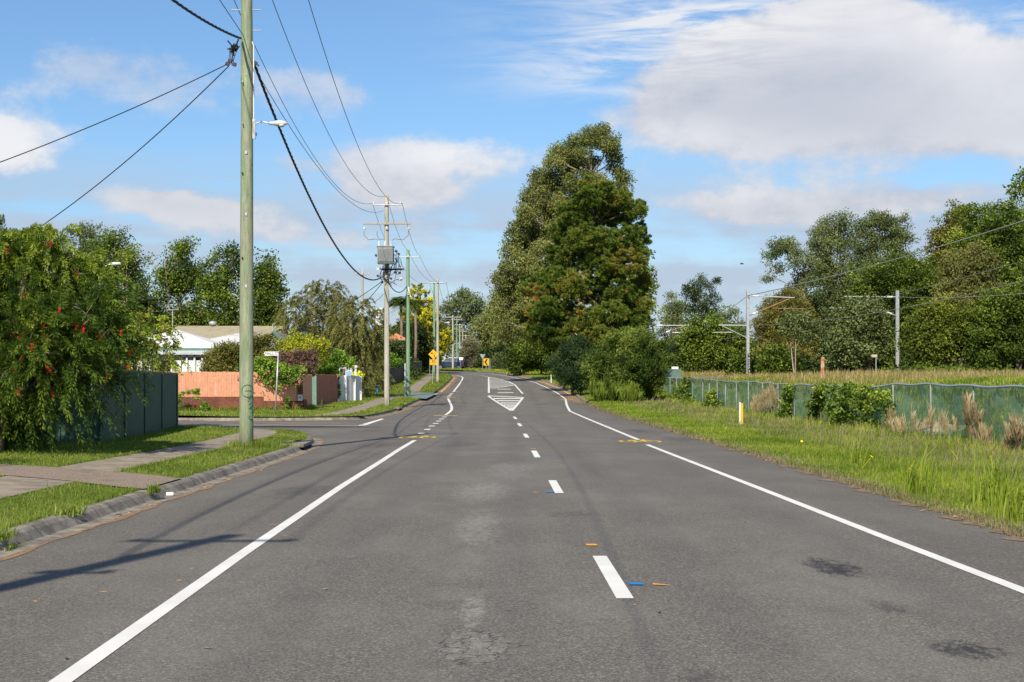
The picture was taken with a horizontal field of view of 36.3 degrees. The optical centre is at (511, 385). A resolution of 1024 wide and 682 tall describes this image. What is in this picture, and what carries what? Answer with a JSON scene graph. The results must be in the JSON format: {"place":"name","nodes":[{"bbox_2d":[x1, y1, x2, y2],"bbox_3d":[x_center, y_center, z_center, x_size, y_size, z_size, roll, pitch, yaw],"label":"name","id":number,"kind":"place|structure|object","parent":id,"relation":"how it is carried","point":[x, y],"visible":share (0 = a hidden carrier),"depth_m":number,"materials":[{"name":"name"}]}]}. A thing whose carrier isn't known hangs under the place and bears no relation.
{"place":"outdoors","nodes":[
{"label":"outdoors","id":0,"kind":"place"},
{"bbox_2d":[0,464,179,488],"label":"driveway","id":1,"kind":"structure","parent":0,"point":[120,479],"depth_m":25.12,"materials":[{"name":"grey concrete"}]},
{"bbox_2d":[107,307,192,375],"bbox_3d":[-13.570,-0.730,57.108,3.613,4.769,3.129,0,0,0],"label":"shrub","id":2,"kind":"object","parent":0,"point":[168,360],"visible":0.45,"depth_m":56.96,"materials":[{"name":"green plant"}]},
{"bbox_2d":[0,424,307,530],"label":"verge","id":3,"kind":"structure","parent":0,"point":[83,482],"depth_m":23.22,"materials":[{"name":"green plant"}]},
{"bbox_2d":[0,213,158,457],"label":"bottlebrush tree","id":4,"kind":"object","parent":3,"relation":"on","point":[56,326],"visible":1,"depth_m":32.48,"materials":[{"name":"green plant"}]},
{"bbox_2d":[5,368,177,442],"bbox_3d":[-15.029,0.565,46.023,10.012,1.951,17.321,0,0,0],"label":"steel fence","id":5,"kind":"object","parent":3,"relation":"on","point":[159,411],"visible":0.47,"depth_m":42.87,"materials":[{"name":"green metal"}]},
{"bbox_2d":[0,429,276,497],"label":"footpath","id":6,"kind":"structure","parent":3,"relation":"on","point":[11,485],"depth_m":29.77,"materials":[{"name":"concrete"}]},
{"bbox_2d":[225,0,287,447],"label":"power pole","id":7,"kind":"object","parent":3,"relation":"on","point":[248,136],"visible":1,"depth_m":36.97,"materials":[{"name":"green wood"}]},
{"bbox_2d":[254,63,381,280],"bbox_3d":[-6.832,-6.400,63.440,0.077,2.646,52.744,0,0,-2],"label":"bundled cable","id":8,"kind":"object","parent":7,"relation":"attached to","point":[280,130],"visible":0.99,"depth_m":46.04,"materials":[{"name":"black plastic"}]},
{"bbox_2d":[219,438,296,447],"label":"grass","id":9,"kind":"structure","parent":3,"relation":"on","point":[259,443],"depth_m":36.93,"materials":[{"name":"green plant"}]},
{"bbox_2d":[183,373,451,416],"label":"verge","id":10,"kind":"structure","parent":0,"point":[320,405],"depth_m":92.13,"materials":[{"name":"green plant"}]},
{"bbox_2d":[71,220,115,261],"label":"tree","id":11,"kind":"object","parent":10,"relation":"on","point":[88,229],"visible":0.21,"depth_m":184.38,"materials":[{"name":"green plant"}]},
{"bbox_2d":[78,224,158,333],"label":"tree","id":12,"kind":"object","parent":10,"relation":"on","point":[127,257],"visible":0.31,"depth_m":149.42,"materials":[{"name":"green plant"}]},
{"bbox_2d":[125,288,176,334],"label":"tree","id":13,"kind":"object","parent":10,"relation":"on","point":[151,302],"visible":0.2,"depth_m":139.58,"materials":[{"name":"green plant"}]},
{"bbox_2d":[112,330,222,371],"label":"cottage","id":14,"kind":"structure","parent":10,"relation":"on","point":[193,346],"depth_m":97.76,"materials":[{"name":"white paint"}]},
{"bbox_2d":[148,235,221,327],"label":"tree","id":15,"kind":"object","parent":10,"relation":"on","point":[179,282],"visible":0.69,"depth_m":141.21,"materials":[{"name":"green plant"}]},
{"bbox_2d":[197,338,238,371],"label":"shrub","id":16,"kind":"object","parent":10,"relation":"on","point":[221,358],"visible":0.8,"depth_m":84.21,"materials":[{"name":"green plant"}]},
{"bbox_2d":[194,239,258,325],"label":"tree","id":17,"kind":"object","parent":10,"relation":"on","point":[219,292],"visible":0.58,"depth_m":137.40,"materials":[{"name":"green plant"}]},
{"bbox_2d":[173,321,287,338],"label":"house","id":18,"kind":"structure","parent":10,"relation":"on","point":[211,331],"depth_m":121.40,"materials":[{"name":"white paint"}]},
{"bbox_2d":[155,371,311,417],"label":"pink fence","id":19,"kind":"object","parent":10,"relation":"on","point":[219,389],"visible":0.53,"depth_m":75.47,"materials":[{"name":"pink wood"}]},
{"bbox_2d":[234,352,307,390],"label":"flowering vine","id":20,"kind":"object","parent":19,"relation":"attached to","point":[291,375],"visible":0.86,"depth_m":76.33,"materials":[{"name":"green plant"}]},
{"bbox_2d":[232,331,279,368],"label":"shrub","id":21,"kind":"object","parent":10,"relation":"on","point":[261,343],"visible":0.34,"depth_m":85.55,"materials":[{"name":"green plant"}]},
{"bbox_2d":[236,246,292,330],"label":"tree","id":22,"kind":"object","parent":10,"relation":"on","point":[268,290],"visible":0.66,"depth_m":131.45,"materials":[{"name":"green plant"}]},
{"bbox_2d":[275,347,320,376],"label":"shrub","id":23,"kind":"object","parent":10,"relation":"on","point":[308,357],"visible":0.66,"depth_m":83.57,"materials":[{"name":"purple plant"}]},
{"bbox_2d":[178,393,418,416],"bbox_3d":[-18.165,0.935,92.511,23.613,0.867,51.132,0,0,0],"label":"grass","id":24,"kind":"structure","parent":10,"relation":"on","point":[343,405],"depth_m":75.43,"materials":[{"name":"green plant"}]},
{"bbox_2d":[270,328,332,367],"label":"shrub","id":25,"kind":"object","parent":10,"relation":"on","point":[289,344],"visible":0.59,"depth_m":95.55,"materials":[{"name":"yellow plant"}]},
{"bbox_2d":[269,278,362,372],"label":"weeping tree","id":26,"kind":"object","parent":10,"relation":"on","point":[319,311],"visible":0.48,"depth_m":117.44,"materials":[{"name":"green plant"}]},
{"bbox_2d":[315,374,337,404],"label":"pink gate","id":27,"kind":"structure","parent":10,"relation":"on","point":[327,388],"depth_m":94.45,"materials":[{"name":"paint"}]},
{"bbox_2d":[310,348,356,375],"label":"shrub","id":28,"kind":"object","parent":10,"relation":"on","point":[337,361],"visible":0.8,"depth_m":98.42,"materials":[{"name":"green plant"}]},
{"bbox_2d":[338,375,361,400],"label":"white gate","id":29,"kind":"structure","parent":10,"relation":"on","point":[351,388],"depth_m":99.04,"materials":[{"name":"metal"}]},
{"bbox_2d":[316,292,399,397],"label":"weeping tree","id":30,"kind":"object","parent":10,"relation":"on","point":[370,362],"visible":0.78,"depth_m":109.41,"materials":[{"name":"green plant"}]},
{"bbox_2d":[312,395,403,415],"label":"footpath","id":31,"kind":"structure","parent":10,"relation":"on","point":[375,402],"depth_m":88.21,"materials":[{"name":"concrete"}]},
{"bbox_2d":[363,195,410,405],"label":"power pole","id":32,"kind":"object","parent":10,"relation":"on","point":[384,255],"visible":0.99,"depth_m":89.85,"materials":[{"name":"grey wood"}]},
{"bbox_2d":[376,336,419,371],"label":"shrub","id":33,"kind":"object","parent":10,"relation":"on","point":[396,348],"visible":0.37,"depth_m":167.51,"materials":[{"name":"green plant"}]},
{"bbox_2d":[381,296,419,335],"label":"palm tree","id":34,"kind":"object","parent":10,"relation":"on","point":[396,301],"visible":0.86,"depth_m":177.66,"materials":[{"name":"green plant"}]},
{"bbox_2d":[397,250,418,395],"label":"power pole","id":35,"kind":"object","parent":10,"relation":"on","point":[407,362],"visible":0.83,"depth_m":114.88,"materials":[{"name":"green wood"}]},
{"bbox_2d":[381,319,442,372],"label":"shrub","id":36,"kind":"object","parent":10,"relation":"on","point":[424,347],"visible":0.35,"depth_m":196.98,"materials":[{"name":"green plant"}]},
{"bbox_2d":[396,283,454,371],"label":"golden cypress","id":37,"kind":"object","parent":10,"relation":"on","point":[426,314],"visible":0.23,"depth_m":205.14,"materials":[{"name":"yellow plant"}]},
{"bbox_2d":[428,278,449,381],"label":"power pole","id":38,"kind":"object","parent":10,"relation":"on","point":[437,341],"visible":0.97,"depth_m":159.89,"materials":[{"name":"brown wood"}]},
{"bbox_2d":[365,371,451,393],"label":"grass","id":39,"kind":"structure","parent":0,"point":[444,377],"depth_m":148.86,"materials":[{"name":"green plant"}]},
{"bbox_2d":[0,371,1023,681],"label":"road","id":40,"kind":"structure","parent":0,"point":[462,547],"depth_m":13.69,"materials":[{"name":"grey asphalt"}]},
{"bbox_2d":[0,435,321,557],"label":"kerb","id":41,"kind":"structure","parent":40,"relation":"on","point":[39,531],"depth_m":20.69,"materials":[{"name":"concrete"}]},
{"bbox_2d":[0,480,161,551],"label":"grass","id":42,"kind":"structure","parent":41,"relation":"on","point":[70,509],"depth_m":18.15,"materials":[{"name":"green plant"}]},
{"bbox_2d":[0,438,324,560],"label":"gutter litter","id":43,"kind":"object","parent":40,"relation":"on","point":[16,554],"visible":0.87,"depth_m":19.73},
{"bbox_2d":[178,398,423,420],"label":"kerb","id":44,"kind":"structure","parent":40,"relation":"on","point":[373,415],"depth_m":67.73,"materials":[{"name":"concrete"}]},
{"bbox_2d":[49,373,1023,681],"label":"road marking","id":45,"kind":"structure","parent":40,"relation":"on","point":[617,585],"depth_m":14.33,"materials":[{"name":"white paint"}]},
{"bbox_2d":[0,0,1023,360],"label":"sky","id":46,"kind":"structure","parent":0,"point":[742,124],"materials":[{"name":"blue"}]},
{"bbox_2d":[439,368,589,393],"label":"grass","id":47,"kind":"structure","parent":0,"point":[537,374],"depth_m":205.12,"materials":[{"name":"green plant"}]},
{"bbox_2d":[324,366,1023,441],"bbox_3d":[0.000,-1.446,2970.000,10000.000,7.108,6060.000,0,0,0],"label":"ground","id":48,"kind":"structure","parent":0,"point":[990,395],"depth_m":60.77,"materials":[{"name":"green plant"}]},
{"bbox_2d":[439,285,489,347],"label":"gum tree","id":49,"kind":"object","parent":48,"relation":"on","point":[463,300],"visible":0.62,"depth_m":517.90,"materials":[{"name":"green plant"}]},
{"bbox_2d":[544,333,597,395],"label":"shrub","id":50,"kind":"object","parent":48,"relation":"on","point":[568,375],"visible":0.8,"depth_m":120.33,"materials":[{"name":"green plant"}]},
{"bbox_2d":[772,307,831,372],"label":"gum tree","id":51,"kind":"object","parent":48,"relation":"on","point":[801,328],"visible":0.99,"depth_m":127.62,"materials":[{"name":"green plant"}]},
{"bbox_2d":[815,291,897,371],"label":"gum tree","id":52,"kind":"object","parent":48,"relation":"on","point":[855,341],"visible":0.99,"depth_m":133.97,"materials":[{"name":"green plant"}]},
{"bbox_2d":[833,291,898,369],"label":"rail mast","id":53,"kind":"object","parent":48,"relation":"on","point":[896,315],"visible":0.59,"depth_m":141.99,"materials":[{"name":"metal"}]},
{"bbox_2d":[834,246,944,365],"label":"tree","id":54,"kind":"object","parent":48,"relation":"on","point":[902,276],"visible":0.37,"depth_m":150.23,"materials":[{"name":"green plant"}]},
{"bbox_2d":[895,291,990,366],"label":"tree","id":55,"kind":"object","parent":48,"relation":"on","point":[937,327],"visible":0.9,"depth_m":126.75,"materials":[{"name":"green plant"}]},
{"bbox_2d":[877,359,1016,372],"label":"scrub","id":56,"kind":"object","parent":48,"relation":"on","point":[977,367],"visible":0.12,"depth_m":122.60,"materials":[{"name":"green plant"}]},
{"bbox_2d":[920,199,974,277],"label":"tree","id":57,"kind":"object","parent":48,"relation":"on","point":[937,232],"visible":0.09,"depth_m":157.20,"materials":[{"name":"green plant"}]},
{"bbox_2d":[929,239,1007,365],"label":"tree","id":58,"kind":"object","parent":48,"relation":"on","point":[974,263],"visible":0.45,"depth_m":133.38,"materials":[{"name":"green plant"}]},
{"bbox_2d":[939,197,1023,263],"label":"tree","id":59,"kind":"object","parent":48,"relation":"on","point":[977,210],"visible":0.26,"depth_m":149.59,"materials":[{"name":"green plant"}]},
{"bbox_2d":[954,271,1023,370],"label":"tree","id":60,"kind":"object","parent":48,"relation":"on","point":[1000,328],"visible":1,"depth_m":124.74,"materials":[{"name":"green plant"}]},
{"bbox_2d":[959,210,1023,291],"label":"tree","id":61,"kind":"object","parent":48,"relation":"on","point":[1006,242],"visible":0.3,"depth_m":144.17,"materials":[{"name":"green plant"}]},
{"bbox_2d":[1002,166,1023,274],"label":"tree","id":62,"kind":"object","parent":48,"relation":"on","point":[1014,184],"visible":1,"depth_m":99.98,"materials":[{"name":"green plant"}]},
{"bbox_2d":[435,369,1022,528],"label":"verge","id":63,"kind":"structure","parent":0,"point":[792,461],"depth_m":25.85,"materials":[{"name":"green plant"}]},
{"bbox_2d":[457,335,481,370],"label":"shrub","id":64,"kind":"object","parent":63,"relation":"on","point":[468,352],"visible":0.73,"depth_m":249.40,"materials":[{"name":"green plant"}]},
{"bbox_2d":[466,303,505,357],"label":"gum tree","id":65,"kind":"object","parent":63,"relation":"on","point":[483,336],"visible":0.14,"depth_m":288.08,"materials":[{"name":"green plant"}]},
{"bbox_2d":[474,342,508,368],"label":"shrub","id":66,"kind":"object","parent":63,"relation":"on","point":[490,353],"visible":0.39,"depth_m":245.68,"materials":[{"name":"green plant"}]},
{"bbox_2d":[501,336,563,375],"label":"shrub","id":67,"kind":"object","parent":63,"relation":"on","point":[522,356],"visible":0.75,"depth_m":194.40,"materials":[{"name":"green plant"}]},
{"bbox_2d":[485,121,637,366],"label":"gum tree","id":68,"kind":"object","parent":63,"relation":"on","point":[536,213],"visible":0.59,"depth_m":166.79,"materials":[{"name":"green plant"}]},
{"bbox_2d":[515,174,654,350],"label":"pine tree","id":69,"kind":"object","parent":63,"relation":"on","point":[600,291],"visible":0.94,"depth_m":130.18,"materials":[{"name":"green plant"}]},
{"bbox_2d":[588,376,642,401],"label":"reed clump","id":70,"kind":"object","parent":63,"relation":"on","point":[607,390],"visible":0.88,"depth_m":102.63,"materials":[{"name":"green plant"}]},
{"bbox_2d":[580,324,676,400],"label":"wattle shrub","id":71,"kind":"object","parent":63,"relation":"on","point":[625,355],"visible":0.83,"depth_m":104.68,"materials":[{"name":"green plant"}]},
{"bbox_2d":[636,246,659,332],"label":"tree","id":72,"kind":"object","parent":63,"relation":"on","point":[650,323],"visible":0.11,"depth_m":157.57,"materials":[{"name":"green plant"}]},
{"bbox_2d":[653,289,690,350],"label":"gum tree","id":73,"kind":"object","parent":63,"relation":"on","point":[673,312],"visible":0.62,"depth_m":269.47,"materials":[{"name":"green plant"}]},
{"bbox_2d":[678,272,722,328],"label":"tree","id":74,"kind":"object","parent":63,"relation":"on","point":[703,307],"visible":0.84,"depth_m":274.31,"materials":[{"name":"green plant"}]},
{"bbox_2d":[672,310,737,372],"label":"tree","id":75,"kind":"object","parent":63,"relation":"on","point":[705,349],"visible":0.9,"depth_m":186.75,"materials":[{"name":"green plant"}]},
{"bbox_2d":[712,303,754,337],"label":"gum tree","id":76,"kind":"object","parent":63,"relation":"on","point":[729,315],"visible":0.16,"depth_m":254.56,"materials":[{"name":"green plant"}]},
{"bbox_2d":[722,348,757,374],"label":"scrub","id":77,"kind":"object","parent":63,"relation":"on","point":[736,362],"visible":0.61,"depth_m":149.43,"materials":[{"name":"green plant"}]},
{"bbox_2d":[725,324,763,359],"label":"tree","id":78,"kind":"object","parent":63,"relation":"on","point":[739,343],"visible":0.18,"depth_m":195.09,"materials":[{"name":"green plant"}]},
{"bbox_2d":[713,290,803,373],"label":"rail mast","id":79,"kind":"object","parent":63,"relation":"on","point":[748,315],"visible":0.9,"depth_m":142.95,"materials":[{"name":"metal"}]},
{"bbox_2d":[747,220,1023,295],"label":"rail wire","id":80,"kind":"object","parent":79,"relation":"attached to","point":[895,259],"visible":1,"depth_m":110.37,"materials":[{"name":"grey metal"}]},
{"bbox_2d":[750,382,778,414],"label":"dry weed","id":81,"kind":"object","parent":63,"relation":"on","point":[762,397],"visible":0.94,"depth_m":70.10,"materials":[{"name":"beige plant"}]},
{"bbox_2d":[752,341,806,374],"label":"scrub","id":82,"kind":"object","parent":63,"relation":"on","point":[775,358],"visible":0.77,"depth_m":139.21,"materials":[{"name":"green plant"}]},
{"bbox_2d":[750,282,821,359],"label":"tree","id":83,"kind":"object","parent":63,"relation":"on","point":[765,329],"visible":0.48,"depth_m":169.09,"materials":[{"name":"green plant"}]},
{"bbox_2d":[750,348,825,373],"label":"scrub","id":84,"kind":"object","parent":63,"relation":"on","point":[809,364],"visible":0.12,"depth_m":148.91,"materials":[{"name":"green plant"}]},
{"bbox_2d":[758,232,845,355],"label":"gum tree","id":85,"kind":"object","parent":63,"relation":"on","point":[783,247],"visible":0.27,"depth_m":179.58,"materials":[{"name":"green plant"}]},
{"bbox_2d":[798,207,865,324],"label":"gum tree","id":86,"kind":"object","parent":63,"relation":"on","point":[830,240],"visible":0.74,"depth_m":175.43,"materials":[{"name":"green plant"}]},
{"bbox_2d":[663,377,1023,446],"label":"fence","id":87,"kind":"object","parent":63,"relation":"on","point":[955,398],"visible":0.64,"depth_m":46.30,"materials":[{"name":"metal"}]},
{"bbox_2d":[663,376,700,402],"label":"fence vine","id":88,"kind":"object","parent":87,"relation":"attached to","point":[684,388],"visible":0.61,"depth_m":99.98,"materials":[{"name":"green plant"}]},
{"bbox_2d":[773,383,795,418],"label":"fence vine","id":89,"kind":"object","parent":87,"relation":"attached to","point":[788,396],"visible":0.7,"depth_m":65.75,"materials":[{"name":"green plant"}]},
{"bbox_2d":[803,379,827,422],"bbox_3d":[11.710,0.806,60.042,0.945,2.112,2.535,0,0,0],"label":"fence vine","id":90,"kind":"object","parent":87,"relation":"attached to","point":[818,395],"visible":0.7,"depth_m":59.55,"materials":[{"name":"green plant"}]},
{"bbox_2d":[820,380,896,428],"bbox_3d":[11.770,0.824,53.314,1.390,2.020,9.240,0,0,0],"label":"fence vine","id":91,"kind":"object","parent":87,"relation":"attached to","point":[847,400],"visible":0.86,"depth_m":52.37,"materials":[{"name":"green plant"}]},
{"bbox_2d":[666,366,1023,426],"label":"grass","id":92,"kind":"structure","parent":63,"relation":"on","point":[882,374],"depth_m":91.28,"materials":[{"name":"green plant"}]},
{"bbox_2d":[816,354,894,372],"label":"scrub","id":93,"kind":"object","parent":63,"relation":"on","point":[835,368],"visible":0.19,"depth_m":157.98,"materials":[{"name":"green plant"}]},
{"bbox_2d":[837,429,896,465],"bbox_3d":[7.213,1.246,31.706,1.124,0.909,1.250,0,0,45],"label":"grass clump","id":94,"kind":"object","parent":63,"relation":"on","point":[866,457],"visible":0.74,"depth_m":31.61,"materials":[{"name":"green plant"}]},
{"bbox_2d":[841,208,920,288],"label":"gum tree","id":95,"kind":"object","parent":63,"relation":"on","point":[897,236],"visible":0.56,"depth_m":171.27,"materials":[{"name":"green plant"}]},
{"bbox_2d":[884,401,958,434],"bbox_3d":[11.871,1.101,45.861,0.849,1.484,6.510,0,0,-4],"label":"dry weed","id":96,"kind":"object","parent":63,"relation":"on","point":[900,424],"visible":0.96,"depth_m":46.23,"materials":[{"name":"beige plant"}]},
{"bbox_2d":[897,437,955,495],"bbox_3d":[6.064,1.197,23.323,0.940,0.934,1.026,0,0,-36],"label":"grass clump","id":97,"kind":"object","parent":63,"relation":"on","point":[917,485],"visible":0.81,"depth_m":23.25,"materials":[{"name":"green plant"}]},
{"bbox_2d":[961,391,994,446],"bbox_3d":[11.954,1.003,40.078,0.600,1.823,2.005,0,0,-4],"label":"dry weed","id":98,"kind":"object","parent":63,"relation":"on","point":[969,410],"visible":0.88,"depth_m":40.31,"materials":[{"name":"beige plant"}]},
{"bbox_2d":[938,432,1023,510],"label":"grass clump","id":99,"kind":"object","parent":63,"relation":"on","point":[990,484],"visible":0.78,"depth_m":20.84,"materials":[{"name":"green plant"}]},
{"bbox_2d":[979,466,1023,523],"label":"grass clump","id":100,"kind":"object","parent":63,"relation":"on","point":[1016,509],"visible":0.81,"depth_m":18.80,"materials":[{"name":"green plant"}]},
{"bbox_2d":[999,412,1023,450],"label":"dry weed","id":101,"kind":"object","parent":63,"relation":"on","point":[1016,432],"visible":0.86,"depth_m":36.91,"materials":[{"name":"beige plant"}]},
{"bbox_2d":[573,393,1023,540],"bbox_3d":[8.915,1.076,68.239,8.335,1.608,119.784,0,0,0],"label":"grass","id":102,"kind":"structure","parent":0,"point":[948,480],"depth_m":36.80,"materials":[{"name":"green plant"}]},
{"bbox_2d":[655,393,1023,456],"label":"grass","id":103,"kind":"structure","parent":0,"point":[923,435],"depth_m":48.45,"materials":[{"name":"green plant"}]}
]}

